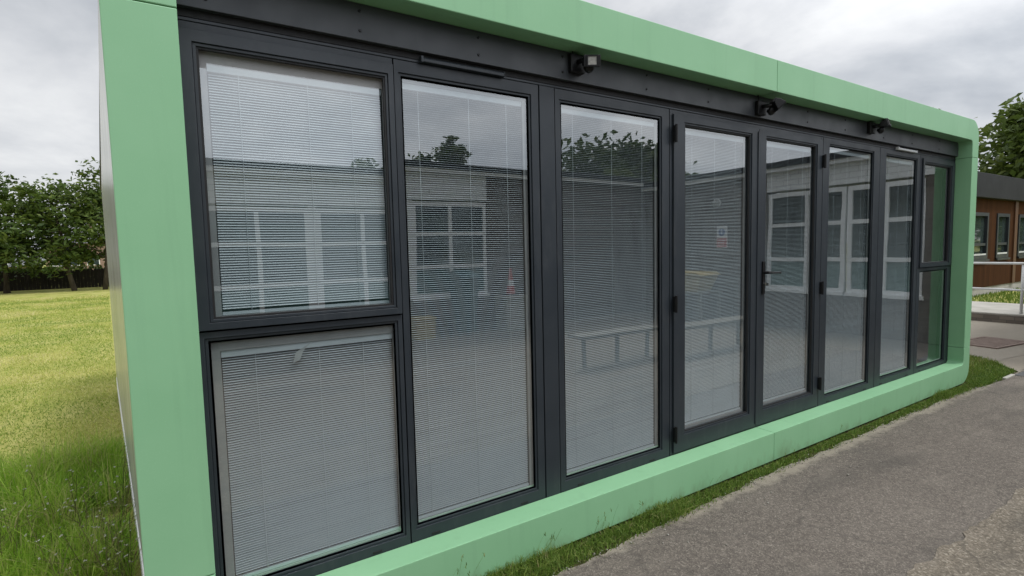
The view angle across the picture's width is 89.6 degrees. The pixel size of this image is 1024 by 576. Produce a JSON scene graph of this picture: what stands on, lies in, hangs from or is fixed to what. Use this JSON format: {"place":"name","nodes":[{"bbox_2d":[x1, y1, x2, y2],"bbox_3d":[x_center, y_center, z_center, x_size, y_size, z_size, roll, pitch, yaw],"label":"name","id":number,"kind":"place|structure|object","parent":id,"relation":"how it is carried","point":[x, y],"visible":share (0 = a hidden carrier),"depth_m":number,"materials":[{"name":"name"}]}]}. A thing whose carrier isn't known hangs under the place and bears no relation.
{"place":"outdoors","nodes":[
{"label":"outdoors","id":0,"kind":"place"},
{"bbox_2d":[7,251,41,268],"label":"house","id":1,"kind":"structure","parent":0,"point":[17,262],"depth_m":44.76,"materials":[{"name":"brick"}]},
{"bbox_2d":[0,263,141,575],"bbox_3d":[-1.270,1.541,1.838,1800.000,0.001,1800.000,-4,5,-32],"label":"field","id":2,"kind":"structure","parent":0,"point":[47,293],"depth_m":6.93,"materials":[{"name":"green plant"}]},
{"bbox_2d":[0,171,76,292],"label":"tree","id":3,"kind":"object","parent":2,"relation":"on","point":[10,248],"visible":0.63,"depth_m":25.98,"materials":[{"name":"green plant"}]},
{"bbox_2d":[0,173,101,290],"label":"tree","id":4,"kind":"object","parent":2,"relation":"on","point":[36,195],"visible":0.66,"depth_m":26.12,"materials":[{"name":"green plant"}]},
{"bbox_2d":[0,268,108,291],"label":"fence","id":5,"kind":"object","parent":2,"relation":"on","point":[35,281],"visible":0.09,"depth_m":29.31,"materials":[{"name":"black metal"}]},
{"bbox_2d":[8,265,108,286],"bbox_3d":[-27.955,-0.547,29.234,24.191,1.380,0.733,-4,5,-32],"label":"hedge","id":6,"kind":"object","parent":2,"relation":"on","point":[91,267],"visible":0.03,"depth_m":30.55,"materials":[{"name":"green plant"}]},
{"bbox_2d":[0,453,140,575],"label":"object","id":7,"kind":"object","parent":2,"relation":"on","point":[108,525],"visible":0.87,"depth_m":2.68,"materials":[{"name":"plant"}]},
{"bbox_2d":[0,420,141,575],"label":"long grass","id":8,"kind":"structure","parent":2,"relation":"on","point":[18,478],"depth_m":3.09,"materials":[{"name":"green plant"}]},
{"bbox_2d":[33,156,108,289],"bbox_3d":[-21.973,-3.407,27.544,5.043,7.023,5.064,-2,4,-11],"label":"tree","id":9,"kind":"object","parent":2,"relation":"on","point":[93,215],"visible":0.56,"depth_m":26.51,"materials":[{"name":"green plant"}]},
{"bbox_2d":[98,0,978,575],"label":"modular classroom","id":10,"kind":"structure","parent":2,"relation":"on","point":[508,276],"depth_m":2.88,"materials":[{"name":"green metal"}]},
{"bbox_2d":[178,26,401,330],"bbox_3d":[-0.911,-0.419,2.159,0.865,1.125,0.089,-4,5,-32],"label":"window","id":11,"kind":"structure","parent":10,"relation":"in","point":[198,48],"depth_m":2.14,"materials":[{"name":"black glass"}]},
{"bbox_2d":[293,343,309,362],"bbox_3d":[-0.894,0.275,2.195,0.073,0.078,0.001,-4,5,-32],"label":"paper scrap","id":12,"kind":"object","parent":10,"relation":"attached to","point":[298,355],"visible":1,"depth_m":2.19,"materials":[{"name":"white paper"}]},
{"bbox_2d":[199,314,410,575],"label":"window","id":13,"kind":"structure","parent":10,"relation":"in","point":[255,340],"depth_m":2.24,"materials":[{"name":"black glass"}]},
{"bbox_2d":[392,55,545,542],"bbox_3d":[-0.185,0.068,2.636,0.795,2.314,0.103,-4,5,-32],"label":"window","id":14,"kind":"structure","parent":10,"relation":"in","point":[427,525],"depth_m":2.65,"materials":[{"name":"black glass"}]},
{"bbox_2d":[568,51,600,74],"bbox_3d":[0.397,-1.228,2.780,0.174,0.128,0.102,2,5,37],"label":"floodlight","id":15,"kind":"object","parent":10,"relation":"attached to","point":[579,64],"visible":1,"depth_m":2.78,"materials":[{"name":"black plastic"}]},
{"bbox_2d":[554,88,668,492],"bbox_3d":[0.623,0.025,3.156,0.908,2.286,0.078,-4,5,-32],"label":"window","id":16,"kind":"structure","parent":10,"relation":"in","point":[657,118],"depth_m":3.18,"materials":[{"name":"clear glass"}]},
{"bbox_2d":[672,114,760,452],"bbox_3d":[1.433,-0.029,3.638,0.942,2.228,0.117,-4,5,-32],"label":"door","id":17,"kind":"structure","parent":10,"relation":"in","point":[745,415],"depth_m":3.68,"materials":[{"name":"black glass"}]},
{"bbox_2d":[755,95,785,115],"bbox_3d":[1.843,-1.313,3.679,0.197,0.153,0.123,0,5,22],"label":"floodlight","id":18,"kind":"object","parent":10,"relation":"attached to","point":[774,105],"visible":1,"depth_m":3.68,"materials":[{"name":"black plastic"}]},
{"bbox_2d":[756,129,826,425],"bbox_3d":[2.213,-0.081,4.101,0.894,2.228,0.157,-4,5,-32],"label":"door","id":19,"kind":"structure","parent":10,"relation":"in","point":[807,396],"depth_m":4.21,"materials":[{"name":"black glass"}]},
{"bbox_2d":[817,137,879,405],"bbox_3d":[3.011,-0.141,4.645,1.002,2.286,0.078,-4,5,-32],"label":"window","id":20,"kind":"structure","parent":10,"relation":"in","point":[865,373],"depth_m":4.73,"materials":[{"name":"clear glass"}]},
{"bbox_2d":[867,118,890,133],"bbox_3d":[3.259,-1.430,4.571,0.176,0.122,0.113,2,5,36],"label":"floodlight","id":21,"kind":"object","parent":10,"relation":"attached to","point":[881,126],"visible":1,"depth_m":4.56,"materials":[{"name":"black plastic"}]},
{"bbox_2d":[873,147,920,387],"bbox_3d":[3.815,-0.210,5.131,0.870,2.314,0.103,-4,5,-32],"label":"window","id":22,"kind":"structure","parent":10,"relation":"in","point":[909,252],"depth_m":5.22,"materials":[{"name":"clear glass"}]},
{"bbox_2d":[913,265,950,373],"bbox_3d":[4.584,0.330,5.662,0.919,1.124,0.078,-4,5,-32],"label":"window","id":23,"kind":"structure","parent":10,"relation":"in","point":[944,271],"depth_m":5.80,"materials":[{"name":"black metal"}]},
{"bbox_2d":[919,158,955,267],"bbox_3d":[4.553,-0.797,5.568,0.822,1.122,0.089,-4,5,-32],"label":"window","id":24,"kind":"structure","parent":10,"relation":"in","point":[948,182],"depth_m":5.71,"materials":[{"name":"black metal"}]},
{"bbox_2d":[971,313,1023,323],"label":"kerb","id":25,"kind":"structure","parent":2,"relation":"on","point":[998,318],"depth_m":10.01,"materials":[{"name":"concrete"}]},
{"bbox_2d":[972,262,1023,313],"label":"handrail","id":26,"kind":"object","parent":25,"relation":"on","point":[1021,290],"visible":0.17,"depth_m":9.86,"materials":[{"name":"metal"}]},
{"bbox_2d":[972,172,1023,296],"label":"timber building","id":27,"kind":"structure","parent":2,"relation":"on","point":[999,227],"depth_m":14.32,"materials":[{"name":"wood"}]},
{"bbox_2d":[974,212,989,261],"bbox_3d":[12.397,-1.349,13.694,1.180,1.300,0.170,-4,5,-32],"label":"window","id":28,"kind":"structure","parent":27,"relation":"in","point":[981,219],"depth_m":13.82,"materials":[{"name":"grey glass"}]},
{"bbox_2d":[995,213,1009,259],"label":"window","id":29,"kind":"structure","parent":27,"relation":"in","point":[1003,220],"depth_m":14.67,"materials":[{"name":"grey glass"}]},
{"bbox_2d":[1016,214,1023,257],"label":"window","id":30,"kind":"structure","parent":27,"relation":"in","point":[1020,235],"depth_m":15.51,"materials":[{"name":"grey glass"}]},
{"bbox_2d":[46,224,104,270],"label":"house","id":31,"kind":"structure","parent":0,"point":[101,262],"depth_m":61.15,"materials":[{"name":"brick"}]},
{"bbox_2d":[87,258,99,264],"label":"window","id":32,"kind":"structure","parent":31,"relation":"in","point":[97,261],"depth_m":61.20,"materials":[{"name":"white paint"}]},
{"bbox_2d":[0,0,1023,260],"label":"sky","id":33,"kind":"structure","parent":0,"point":[965,58],"materials":[{"name":"white"}]},
{"bbox_2d":[479,360,1017,575],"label":"verge","id":34,"kind":"structure","parent":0,"point":[734,477],"depth_m":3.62,"materials":[{"name":"green plant"}]},
{"bbox_2d":[455,399,928,575],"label":"grass stalks","id":35,"kind":"object","parent":34,"relation":"on","point":[612,522],"depth_m":2.84,"materials":[{"name":"green plant"}]},
{"bbox_2d":[1002,374,1014,379],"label":"kerb","id":36,"kind":"structure","parent":34,"relation":"on","point":[1008,376],"depth_m":6.02,"materials":[{"name":"concrete"}]},
{"bbox_2d":[553,320,1023,575],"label":"path","id":37,"kind":"structure","parent":0,"point":[901,508],"depth_m":3.18,"materials":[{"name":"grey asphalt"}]},
{"bbox_2d":[907,488,1023,575],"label":"road","id":38,"kind":"structure","parent":0,"point":[992,544],"depth_m":2.69,"materials":[{"name":"grey asphalt"}]},
{"bbox_2d":[964,354,1015,386],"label":"corner grass","id":39,"kind":"structure","parent":0,"point":[975,364],"depth_m":6.31,"materials":[{"name":"green plant"}]},
{"bbox_2d":[970,321,1023,360],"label":"path","id":40,"kind":"structure","parent":0,"point":[999,330],"depth_m":8.63,"materials":[{"name":"grey concrete"}]},
{"bbox_2d":[970,336,1023,348],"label":"drain cover","id":41,"kind":"object","parent":40,"relation":"on","point":[990,342],"visible":0.82,"depth_m":7.98,"materials":[{"name":"metal"}]},
{"bbox_2d":[971,301,1023,316],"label":"pavement","id":42,"kind":"structure","parent":0,"point":[1009,309],"depth_m":10.69,"materials":[{"name":"concrete"}]},
{"bbox_2d":[972,287,1023,303],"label":"lawn","id":43,"kind":"structure","parent":0,"point":[999,297],"depth_m":13.12,"materials":[{"name":"green plant"}]},
{"bbox_2d":[973,92,1023,178],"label":"tree","id":44,"kind":"object","parent":43,"relation":"on","point":[1007,148],"visible":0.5,"depth_m":21.64,"materials":[{"name":"green plant"}]}
]}

